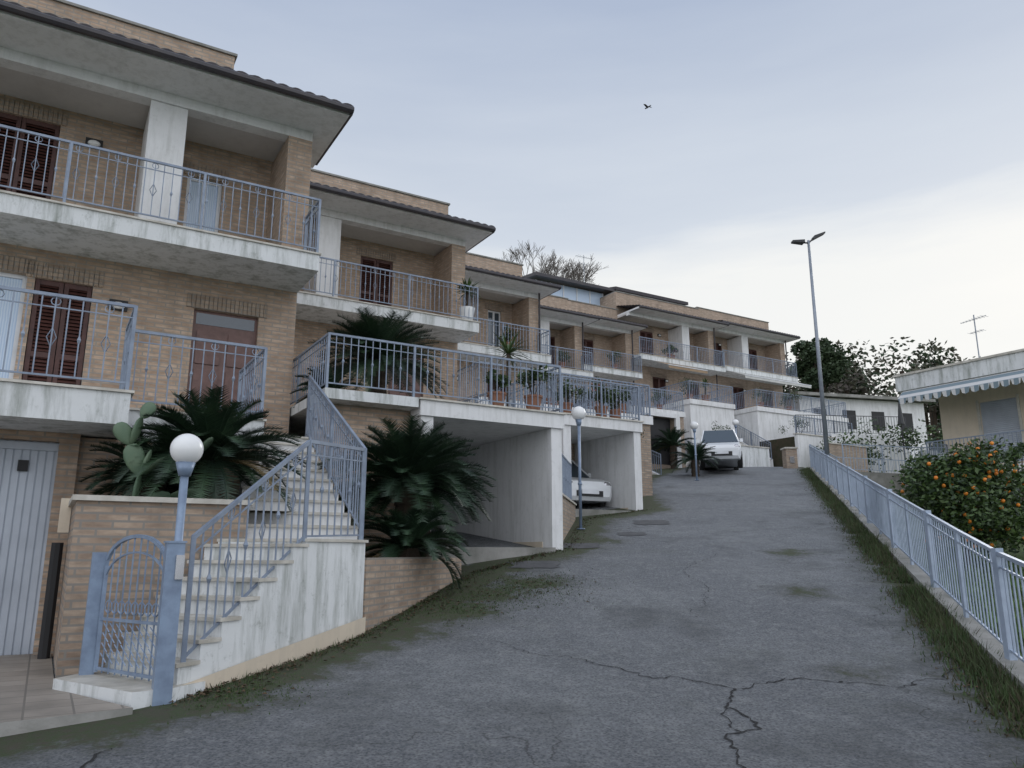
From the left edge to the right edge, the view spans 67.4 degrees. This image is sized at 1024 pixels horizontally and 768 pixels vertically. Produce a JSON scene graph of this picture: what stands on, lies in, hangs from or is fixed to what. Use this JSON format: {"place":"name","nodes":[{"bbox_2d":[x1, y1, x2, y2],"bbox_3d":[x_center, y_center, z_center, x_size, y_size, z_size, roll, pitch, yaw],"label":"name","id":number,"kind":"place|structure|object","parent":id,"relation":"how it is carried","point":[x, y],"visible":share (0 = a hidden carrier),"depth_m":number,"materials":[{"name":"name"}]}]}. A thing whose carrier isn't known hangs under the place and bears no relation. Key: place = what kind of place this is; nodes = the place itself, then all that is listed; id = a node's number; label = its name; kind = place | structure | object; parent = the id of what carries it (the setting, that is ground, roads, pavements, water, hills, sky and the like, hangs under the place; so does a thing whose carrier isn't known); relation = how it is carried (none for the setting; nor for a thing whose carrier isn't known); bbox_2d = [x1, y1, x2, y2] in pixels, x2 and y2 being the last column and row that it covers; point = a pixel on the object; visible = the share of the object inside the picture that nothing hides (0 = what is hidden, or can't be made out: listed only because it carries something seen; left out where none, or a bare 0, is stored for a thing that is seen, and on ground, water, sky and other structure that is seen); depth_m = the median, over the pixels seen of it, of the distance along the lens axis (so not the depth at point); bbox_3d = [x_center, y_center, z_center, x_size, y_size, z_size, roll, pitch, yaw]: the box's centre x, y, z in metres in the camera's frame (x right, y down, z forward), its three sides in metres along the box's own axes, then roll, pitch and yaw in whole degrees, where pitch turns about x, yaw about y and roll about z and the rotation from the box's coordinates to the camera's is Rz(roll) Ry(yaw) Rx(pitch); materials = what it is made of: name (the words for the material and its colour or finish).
{"place":"outdoors","nodes":[
{"label":"outdoors","id":0,"kind":"place"},
{"bbox_2d":[52,375,368,709],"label":"entrance stairs","id":1,"kind":"structure","parent":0,"point":[270,589],"depth_m":7.12,"materials":[{"name":"concrete"}]},
{"bbox_2d":[465,317,549,354],"bbox_3d":[-1.366,-1.766,27.137,5.967,0.967,0.827,7,-14,-30],"label":"balcony railing","id":2,"kind":"object","parent":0,"point":[546,340],"visible":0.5,"depth_m":27.67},
{"bbox_2d":[0,467,1023,767],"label":"road","id":3,"kind":"structure","parent":0,"point":[794,593],"depth_m":6.47,"materials":[{"name":"asphalt"}]},
{"bbox_2d":[170,434,203,702],"bbox_3d":[-2.584,1.385,5.914,0.250,2.025,0.250,0,-12,0],"label":"globe street lamp","id":4,"kind":"object","parent":3,"relation":"on","point":[186,451],"visible":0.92,"depth_m":6.01,"materials":[{"name":"white metal"}]},
{"bbox_2d":[149,568,633,723],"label":"moss tufts","id":5,"kind":"object","parent":3,"relation":"on","point":[264,688],"visible":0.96,"depth_m":9.19,"materials":[{"name":"green plant"}]},
{"bbox_2d":[170,508,654,706],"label":"wall foot weeds","id":6,"kind":"object","parent":3,"relation":"on","point":[345,641],"depth_m":7.91,"materials":[{"name":"green plant"}]},
{"bbox_2d":[80,553,962,767],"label":"road crack","id":7,"kind":"object","parent":3,"relation":"on","point":[95,754],"visible":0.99,"depth_m":5.93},
{"bbox_2d":[572,406,585,528],"bbox_3d":[1.401,1.717,15.913,0.300,2.550,0.300,0,-12,0],"label":"globe street lamp","id":8,"kind":"object","parent":3,"relation":"on","point":[578,414],"visible":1,"depth_m":15.97,"materials":[{"name":"grey metal"}]},
{"bbox_2d":[507,520,669,567],"bbox_3d":[1.695,2.878,14.226,1.003,0.933,6.193,-7,-14,29],"label":"asphalt patch","id":9,"kind":"object","parent":3,"relation":"on","point":[536,564],"visible":0.93,"depth_m":13.49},
{"bbox_2d":[696,429,742,469],"bbox_3d":[8.691,2.799,32.212,1.860,1.742,4.114,-3,-13,12],"label":"parked car","id":10,"kind":"object","parent":3,"relation":"on","point":[727,447],"visible":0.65,"depth_m":30.93,"materials":[{"name":"white metal"}]},
{"bbox_2d":[793,467,1023,767],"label":"verge weeds","id":11,"kind":"object","parent":3,"relation":"on","point":[1003,690],"visible":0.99,"depth_m":7.74,"materials":[{"name":"green plant"}]},
{"bbox_2d":[66,0,1023,442],"label":"sky","id":12,"kind":"structure","parent":0,"point":[891,130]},
{"bbox_2d":[600,291,698,316],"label":"roof parapet","id":13,"kind":"structure","parent":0,"point":[614,299],"depth_m":45.68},
{"bbox_2d":[694,307,768,329],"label":"roof parapet","id":14,"kind":"structure","parent":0,"point":[710,314],"depth_m":49.58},
{"bbox_2d":[806,467,1023,656],"bbox_3d":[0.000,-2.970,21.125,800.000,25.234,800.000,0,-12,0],"label":"ground","id":15,"kind":"structure","parent":0,"point":[1021,550],"depth_m":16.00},
{"bbox_2d":[0,429,132,736],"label":"garage","id":16,"kind":"structure","parent":15,"relation":"on","point":[38,469],"depth_m":8.32,"materials":[{"name":"brick"}]},
{"bbox_2d":[0,285,267,499],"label":"entrance terrace","id":17,"kind":"structure","parent":15,"relation":"on","point":[92,415],"depth_m":8.19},
{"bbox_2d":[78,534,186,705],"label":"arched gate","id":18,"kind":"structure","parent":17,"relation":"attached to","point":[172,553],"depth_m":6.08,"materials":[{"name":"blue metal"}]},
{"bbox_2d":[0,94,312,434],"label":"walls","id":19,"kind":"structure","parent":15,"relation":"on","point":[167,302],"depth_m":12.84,"materials":[{"name":"brick"}]},
{"bbox_2d":[85,137,127,311],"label":"wall lamps","id":20,"kind":"object","parent":19,"relation":"attached to","point":[94,142],"depth_m":12.90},
{"bbox_2d":[4,0,237,68],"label":"roof parapet","id":21,"kind":"structure","parent":19,"relation":"on","point":[93,18],"depth_m":13.59,"materials":[{"name":"brick"}]},
{"bbox_2d":[0,112,257,411],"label":"windows and shutters","id":22,"kind":"structure","parent":19,"relation":"attached to","point":[224,327],"depth_m":12.43,"materials":[{"name":"brown wood"}]},
{"bbox_2d":[0,10,349,292],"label":"balcony slab and eave","id":23,"kind":"structure","parent":19,"relation":"attached to","point":[169,107],"depth_m":12.19,"materials":[{"name":"concrete"}]},
{"bbox_2d":[0,124,321,251],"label":"balcony railing","id":24,"kind":"object","parent":23,"relation":"on","point":[205,174],"visible":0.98,"depth_m":11.53,"materials":[{"name":"metal"}]},
{"bbox_2d":[0,0,353,164],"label":"pent roof","id":25,"kind":"structure","parent":23,"relation":"on","point":[15,8],"depth_m":11.76,"materials":[{"name":"tile"}]},
{"bbox_2d":[53,494,291,677],"bbox_3d":[-3.555,2.298,8.172,2.230,2.010,2.200,7,-14,-30],"label":"brick planter","id":26,"kind":"object","parent":15,"relation":"on","point":[101,523],"visible":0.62,"depth_m":7.07,"materials":[{"name":"brick"}]},
{"bbox_2d":[79,422,224,496],"bbox_3d":[-4.144,1.026,8.912,1.554,1.170,1.606,9,-15,-35],"label":"sago palm","id":27,"kind":"object","parent":26,"relation":"in","point":[109,471],"visible":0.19,"depth_m":8.68,"materials":[{"name":"green plant"}]},
{"bbox_2d":[112,402,212,497],"bbox_3d":[-3.603,0.751,7.919,0.972,1.125,0.191,8,-15,-32],"label":"prickly pear cactus","id":28,"kind":"object","parent":26,"relation":"on","point":[125,433],"visible":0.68,"depth_m":7.78,"materials":[{"name":"plant"}]},
{"bbox_2d":[100,384,311,512],"bbox_3d":[-3.424,0.803,8.668,2.107,1.501,2.212,11,-16,-40],"label":"sago palm","id":29,"kind":"object","parent":26,"relation":"in","point":[226,451],"visible":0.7,"depth_m":8.33,"materials":[{"name":"green plant"}]},
{"bbox_2d":[290,236,465,407],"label":"walls","id":30,"kind":"structure","parent":15,"relation":"on","point":[447,264],"depth_m":21.25,"materials":[{"name":"brick"}]},
{"bbox_2d":[310,168,449,214],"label":"roof parapet","id":31,"kind":"structure","parent":30,"relation":"on","point":[359,186],"depth_m":21.75,"materials":[{"name":"brick"}]},
{"bbox_2d":[359,256,422,396],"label":"windows and shutters","id":32,"kind":"structure","parent":30,"relation":"attached to","point":[376,262],"depth_m":21.30,"materials":[{"name":"brown wood"}]},
{"bbox_2d":[296,188,491,342],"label":"balcony slab and eave","id":33,"kind":"structure","parent":30,"relation":"attached to","point":[349,217],"depth_m":19.81,"materials":[{"name":"concrete"}]},
{"bbox_2d":[302,256,478,320],"bbox_3d":[-3.648,-2.363,19.321,5.917,0.967,0.827,7,-14,-30],"label":"balcony railing","id":34,"kind":"object","parent":33,"relation":"on","point":[394,275],"visible":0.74,"depth_m":19.38,"materials":[{"name":"metal"}]},
{"bbox_2d":[310,181,495,252],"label":"pent roof","id":35,"kind":"structure","parent":33,"relation":"on","point":[379,201],"depth_m":19.66,"materials":[{"name":"tile"}]},
{"bbox_2d":[455,278,478,319],"bbox_3d":[-1.223,-2.253,20.520,0.871,1.266,0.992,0,-12,0],"label":"potted agave","id":36,"kind":"object","parent":33,"relation":"on","point":[468,311],"visible":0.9,"depth_m":20.44,"materials":[{"name":"ceramic"}]},
{"bbox_2d":[362,556,460,630],"bbox_3d":[-1.978,3.012,10.802,2.334,1.140,5.140,7,-14,-30],"label":"brick planter","id":37,"kind":"object","parent":15,"relation":"on","point":[393,586],"visible":0.29,"depth_m":8.96,"materials":[{"name":"brick"}]},
{"bbox_2d":[313,413,497,542],"bbox_3d":[-1.460,1.496,10.702,2.551,2.059,2.578,0,-12,0],"label":"sago palm","id":38,"kind":"object","parent":37,"relation":"in","point":[406,466],"visible":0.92,"depth_m":10.37,"materials":[{"name":"green plant"}]},
{"bbox_2d":[355,503,470,589],"bbox_3d":[-1.364,2.067,9.815,1.732,1.154,1.520,-11,-16,41],"label":"sago palm","id":39,"kind":"object","parent":37,"relation":"in","point":[409,535],"visible":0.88,"depth_m":9.64,"materials":[{"name":"green plant"}]},
{"bbox_2d":[351,428,496,556],"bbox_3d":[-1.291,1.676,11.403,2.219,2.007,2.283,0,-12,0],"label":"sago palm","id":40,"kind":"object","parent":37,"relation":"in","point":[422,500],"visible":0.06,"depth_m":11.14,"materials":[{"name":"green plant"}]},
{"bbox_2d":[288,332,566,564],"bbox_3d":[-2.158,2.272,15.735,5.810,4.297,7.350,7,-14,-30],"label":"carport","id":41,"kind":"object","parent":15,"relation":"on","point":[519,453],"visible":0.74,"depth_m":13.34,"materials":[{"name":"paint"}]},
{"bbox_2d":[290,364,363,407],"bbox_3d":[-3.010,0.034,12.770,1.257,0.761,1.199,8,-15,-33],"label":"sago palm","id":42,"kind":"object","parent":41,"relation":"on","point":[338,377],"visible":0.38,"depth_m":12.66,"materials":[{"name":"green plant"}]},
{"bbox_2d":[305,305,448,398],"bbox_3d":[-2.372,-0.375,13.621,2.568,1.924,2.568,0,-12,0],"label":"sago palm","id":43,"kind":"object","parent":41,"relation":"on","point":[367,326],"visible":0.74,"depth_m":13.39,"materials":[{"name":"green plant"}]},
{"bbox_2d":[483,368,511,405],"bbox_3d":[-0.264,0.118,13.674,0.518,0.783,0.463,0,-12,0],"label":"potted plant","id":44,"kind":"object","parent":41,"relation":"on","point":[494,379],"visible":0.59,"depth_m":13.58,"materials":[{"name":"green plant"}]},
{"bbox_2d":[486,330,531,406],"bbox_3d":[-0.025,0.021,17.446,1.231,2.587,1.216,5,-13,-22],"label":"potted yucca","id":45,"kind":"object","parent":41,"relation":"on","point":[509,350],"visible":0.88,"depth_m":17.48,"materials":[{"name":"plant"}]},
{"bbox_2d":[516,364,551,409],"bbox_3d":[0.412,0.121,13.893,0.833,0.872,0.442,-9,-15,37],"label":"potted plant","id":46,"kind":"object","parent":41,"relation":"on","point":[529,382],"visible":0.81,"depth_m":13.81,"materials":[{"name":"green plant"}]},
{"bbox_2d":[457,296,537,401],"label":"walls","id":47,"kind":"structure","parent":15,"relation":"on","point":[524,312],"depth_m":29.20,"materials":[{"name":"brick"}]},
{"bbox_2d":[462,310,504,396],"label":"windows and shutters","id":48,"kind":"structure","parent":47,"relation":"attached to","point":[494,316],"depth_m":29.72,"materials":[{"name":"brown wood"}]},
{"bbox_2d":[465,252,523,276],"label":"roof parapet","id":49,"kind":"structure","parent":47,"relation":"on","point":[493,264],"depth_m":30.02,"materials":[{"name":"brick"}]},
{"bbox_2d":[457,270,558,368],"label":"balcony slab and eave","id":50,"kind":"structure","parent":47,"relation":"attached to","point":[501,289],"depth_m":28.13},
{"bbox_2d":[465,265,561,394],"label":"pent roof","id":51,"kind":"structure","parent":50,"relation":"on","point":[514,277],"depth_m":28.10,"materials":[{"name":"tile"}]},
{"bbox_2d":[457,361,652,495],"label":"garden terrace","id":52,"kind":"structure","parent":15,"relation":"on","point":[647,484],"depth_m":22.40,"materials":[{"name":"brick"}]},
{"bbox_2d":[535,326,581,402],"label":"walls","id":53,"kind":"structure","parent":15,"relation":"on","point":[570,338],"depth_m":36.93,"materials":[{"name":"brick"}]},
{"bbox_2d":[540,295,567,309],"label":"roof parapet","id":54,"kind":"structure","parent":53,"relation":"on","point":[554,301],"depth_m":37.95,"materials":[{"name":"brick"}]},
{"bbox_2d":[538,308,597,382],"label":"balcony slab and eave","id":55,"kind":"structure","parent":53,"relation":"attached to","point":[555,320],"depth_m":36.02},
{"bbox_2d":[542,344,592,371],"bbox_3d":[1.014,-1.264,34.797,5.907,0.967,0.827,7,-14,-30],"label":"balcony railing","id":56,"kind":"object","parent":55,"relation":"on","point":[587,356],"visible":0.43,"depth_m":35.48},
{"bbox_2d":[562,454,576,539],"bbox_3d":[0.359,2.178,16.633,2.623,4.066,5.692,7,-14,-30],"label":"brick planter","id":57,"kind":"object","parent":15,"relation":"on","point":[569,515],"visible":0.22,"depth_m":15.87,"materials":[{"name":"brick"}]},
{"bbox_2d":[540,305,600,387],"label":"pent roof","id":58,"kind":"structure","parent":15,"relation":"on","point":[570,312],"depth_m":35.94,"materials":[{"name":"metal"}]},
{"bbox_2d":[510,375,643,516],"bbox_3d":[0.719,2.291,21.007,2.470,3.757,6.040,7,-14,-30],"label":"carport","id":59,"kind":"object","parent":15,"relation":"on","point":[610,450],"visible":0.43,"depth_m":19.22,"materials":[{"name":"paint"}]},
{"bbox_2d":[555,382,586,412],"bbox_3d":[1.376,0.348,18.731,0.644,0.900,0.850,6,-14,-26],"label":"potted plant","id":60,"kind":"object","parent":59,"relation":"on","point":[566,392],"visible":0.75,"depth_m":18.75,"materials":[{"name":"green plant"}]},
{"bbox_2d":[571,460,611,506],"bbox_3d":[0.988,2.740,20.597,1.860,1.476,3.740,7,-14,-30],"label":"parked car","id":61,"kind":"object","parent":59,"relation":"on","point":[596,492],"visible":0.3,"depth_m":19.21,"materials":[{"name":"white metal"}]},
{"bbox_2d":[594,386,611,416],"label":"potted plant","id":62,"kind":"object","parent":59,"relation":"on","point":[604,392],"visible":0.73,"depth_m":19.15,"materials":[{"name":"green plant"}]},
{"bbox_2d":[606,389,630,417],"bbox_3d":[2.655,0.524,19.682,0.596,0.961,0.987,4,-13,-20],"label":"potted plant","id":63,"kind":"object","parent":59,"relation":"on","point":[613,406],"visible":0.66,"depth_m":19.62,"materials":[{"name":"green plant"}]},
{"bbox_2d":[535,383,661,474],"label":"garden terrace","id":64,"kind":"structure","parent":15,"relation":"on","point":[655,473],"depth_m":29.86,"materials":[{"name":"brick"}]},
{"bbox_2d":[578,332,631,403],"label":"walls","id":65,"kind":"structure","parent":15,"relation":"on","point":[621,343],"depth_m":43.22,"materials":[{"name":"brick"}]},
{"bbox_2d":[567,299,617,318],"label":"roof parapet","id":66,"kind":"structure","parent":65,"relation":"on","point":[587,308],"depth_m":43.48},
{"bbox_2d":[582,319,644,381],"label":"balcony slab and eave","id":67,"kind":"structure","parent":65,"relation":"attached to","point":[606,328],"depth_m":41.85,"materials":[{"name":"paint"}]},
{"bbox_2d":[582,347,641,372],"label":"balcony railing","id":68,"kind":"object","parent":67,"relation":"on","point":[634,358],"visible":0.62,"depth_m":41.27,"materials":[{"name":"metal"}]},
{"bbox_2d":[578,385,697,468],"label":"garden terrace","id":69,"kind":"structure","parent":15,"relation":"on","point":[664,420],"depth_m":35.64,"materials":[{"name":"brick"}]},
{"bbox_2d":[628,325,713,407],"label":"walls","id":70,"kind":"structure","parent":15,"relation":"on","point":[702,340],"depth_m":45.77,"materials":[{"name":"brick"}]},
{"bbox_2d":[522,272,687,304],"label":"roof penthouse","id":71,"kind":"object","parent":70,"relation":"on","point":[580,291],"visible":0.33,"depth_m":45.29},
{"bbox_2d":[640,331,698,404],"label":"windows and shutters","id":72,"kind":"structure","parent":70,"relation":"attached to","point":[659,382],"depth_m":45.38,"materials":[{"name":"brown wood"}]},
{"bbox_2d":[617,306,727,375],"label":"balcony slab and eave","id":73,"kind":"structure","parent":70,"relation":"attached to","point":[680,328],"depth_m":44.97,"materials":[{"name":"paint"}]},
{"bbox_2d":[639,336,724,366],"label":"balcony railing","id":74,"kind":"object","parent":73,"relation":"on","point":[669,351],"visible":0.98,"depth_m":44.10,"materials":[{"name":"metal"}]},
{"bbox_2d":[651,427,693,468],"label":"sago palm","id":75,"kind":"object","parent":15,"relation":"on","point":[674,435],"visible":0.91,"depth_m":34.52,"materials":[{"name":"green plant"}]},
{"bbox_2d":[670,440,721,476],"bbox_3d":[7.112,3.215,29.759,2.042,2.059,2.053,0,-12,0],"label":"sago palm","id":76,"kind":"object","parent":15,"relation":"on","point":[700,452],"visible":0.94,"depth_m":29.59,"materials":[{"name":"green plant"}]},
{"bbox_2d":[644,380,773,466],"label":"garden terrace","id":77,"kind":"structure","parent":15,"relation":"on","point":[704,414],"depth_m":39.59,"materials":[{"name":"paint"}]},
{"bbox_2d":[711,336,785,408],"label":"walls","id":78,"kind":"structure","parent":15,"relation":"on","point":[776,351],"depth_m":49.06,"materials":[{"name":"brick"}]},
{"bbox_2d":[714,343,772,410],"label":"windows and shutters","id":79,"kind":"structure","parent":78,"relation":"attached to","point":[735,389],"depth_m":48.67,"materials":[{"name":"brown wood"}]},
{"bbox_2d":[713,324,798,385],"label":"balcony slab and eave","id":80,"kind":"structure","parent":78,"relation":"attached to","point":[740,338],"depth_m":48.21,"materials":[{"name":"paint"}]},
{"bbox_2d":[722,350,796,376],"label":"balcony railing","id":81,"kind":"object","parent":80,"relation":"on","point":[793,367],"visible":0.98,"depth_m":47.45,"materials":[{"name":"metal"}]},
{"bbox_2d":[735,372,811,387],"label":"awning","id":82,"kind":"object","parent":80,"relation":"attached to","point":[776,380],"visible":1,"depth_m":46.21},
{"bbox_2d":[717,320,800,405],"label":"pent roof","id":83,"kind":"structure","parent":15,"relation":"on","point":[762,329],"depth_m":48.25,"materials":[{"name":"metal"}]},
{"bbox_2d":[709,389,848,445],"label":"garden terrace","id":84,"kind":"structure","parent":15,"relation":"on","point":[765,423],"depth_m":42.50,"materials":[{"name":"paint"}]},
{"bbox_2d":[617,304,729,401],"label":"pent roof","id":85,"kind":"structure","parent":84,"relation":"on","point":[670,312],"depth_m":44.60,"materials":[{"name":"metal"}]},
{"bbox_2d":[780,447,797,467],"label":"pillar","id":86,"kind":"structure","parent":15,"relation":"on","point":[789,457],"depth_m":34.47,"materials":[{"name":"brick"}]},
{"bbox_2d":[741,433,867,471],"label":"tiers","id":87,"kind":"object","parent":15,"relation":"on","point":[755,456],"visible":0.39,"depth_m":37.71,"materials":[{"name":"paint"}]},
{"bbox_2d":[794,416,852,435],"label":"railing","id":88,"kind":"object","parent":87,"relation":"on","point":[834,422],"visible":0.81,"depth_m":40.25,"materials":[{"name":"metal"}]},
{"bbox_2d":[791,232,829,455],"bbox_3d":[10.750,-0.936,26.924,1.200,9.364,0.300,0,-12,0],"label":"street light","id":89,"kind":"object","parent":15,"relation":"on","point":[821,388],"visible":0.76,"depth_m":26.96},
{"bbox_2d":[786,337,852,391],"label":"pine tree","id":90,"kind":"object","parent":15,"relation":"on","point":[833,363],"visible":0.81,"depth_m":60.97,"materials":[{"name":"green plant"}]},
{"bbox_2d":[783,391,935,457],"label":"white hillside house","id":91,"kind":"structure","parent":15,"relation":"on","point":[857,406],"depth_m":53.03,"materials":[{"name":"paint"}]},
{"bbox_2d":[795,415,943,473],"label":"white garden wall","id":92,"kind":"structure","parent":15,"relation":"on","point":[881,442],"depth_m":40.41,"materials":[{"name":"paint"}]},
{"bbox_2d":[816,416,944,472],"bbox_3d":[20.949,3.917,42.119,12.733,3.481,9.363,0,-12,0],"label":"hedge","id":93,"kind":"object","parent":15,"relation":"on","point":[910,439],"visible":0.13,"depth_m":38.92,"materials":[{"name":"green plant"}]},
{"bbox_2d":[782,337,980,450],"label":"distant woods","id":94,"kind":"object","parent":15,"relation":"on","point":[852,380],"visible":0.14,"depth_m":67.45,"materials":[{"name":"green plant"}]},
{"bbox_2d":[858,472,917,494],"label":"retaining wall","id":95,"kind":"structure","parent":15,"relation":"on","point":[883,479],"depth_m":27.91,"materials":[{"name":"concrete"}]},
{"bbox_2d":[809,444,944,472],"bbox_3d":[15.400,3.159,31.043,6.437,1.919,8.837,0,-12,0],"label":"driveway fence","id":96,"kind":"object","parent":95,"relation":"on","point":[884,470],"visible":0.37,"depth_m":28.23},
{"bbox_2d":[809,467,1023,689],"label":"kerb wall","id":97,"kind":"structure","parent":15,"relation":"on","point":[987,638],"depth_m":8.55,"materials":[{"name":"concrete"}]},
{"bbox_2d":[809,445,1023,662],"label":"street railing","id":98,"kind":"object","parent":97,"relation":"on","point":[865,497],"visible":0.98,"depth_m":9.12,"materials":[{"name":"metal"}]},
{"bbox_2d":[889,435,1023,567],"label":"orange tree","id":99,"kind":"object","parent":15,"relation":"on","point":[951,481],"visible":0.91,"depth_m":12.81,"materials":[{"name":"green plant"}]},
{"bbox_2d":[892,348,1023,510],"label":"house","id":100,"kind":"structure","parent":15,"relation":"on","point":[991,410],"depth_m":24.64,"materials":[{"name":"paint"}]},
{"bbox_2d":[898,369,1023,403],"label":"striped awning","id":101,"kind":"object","parent":100,"relation":"attached to","point":[994,381],"visible":1,"depth_m":23.88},
{"bbox_2d":[926,430,1023,460],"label":"balcony railing","id":102,"kind":"object","parent":100,"relation":"on","point":[937,445],"visible":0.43,"depth_m":24.24,"materials":[{"name":"metal"}]},
{"bbox_2d":[1000,442,1023,501],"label":"citrus shrub","id":103,"kind":"object","parent":15,"relation":"on","point":[1021,447],"visible":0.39,"depth_m":20.55,"materials":[{"name":"green plant"}]},
{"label":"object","id":104,"kind":"object","parent":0,"visible":0},
{"bbox_2d":[502,240,585,279],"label":"bare tree","id":105,"kind":"object","parent":104,"relation":"on","point":[566,270],"visible":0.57,"depth_m":70.40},
{"bbox_2d":[534,257,599,282],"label":"bare tree","id":106,"kind":"object","parent":104,"relation":"on","point":[576,268],"visible":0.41,"depth_m":70.60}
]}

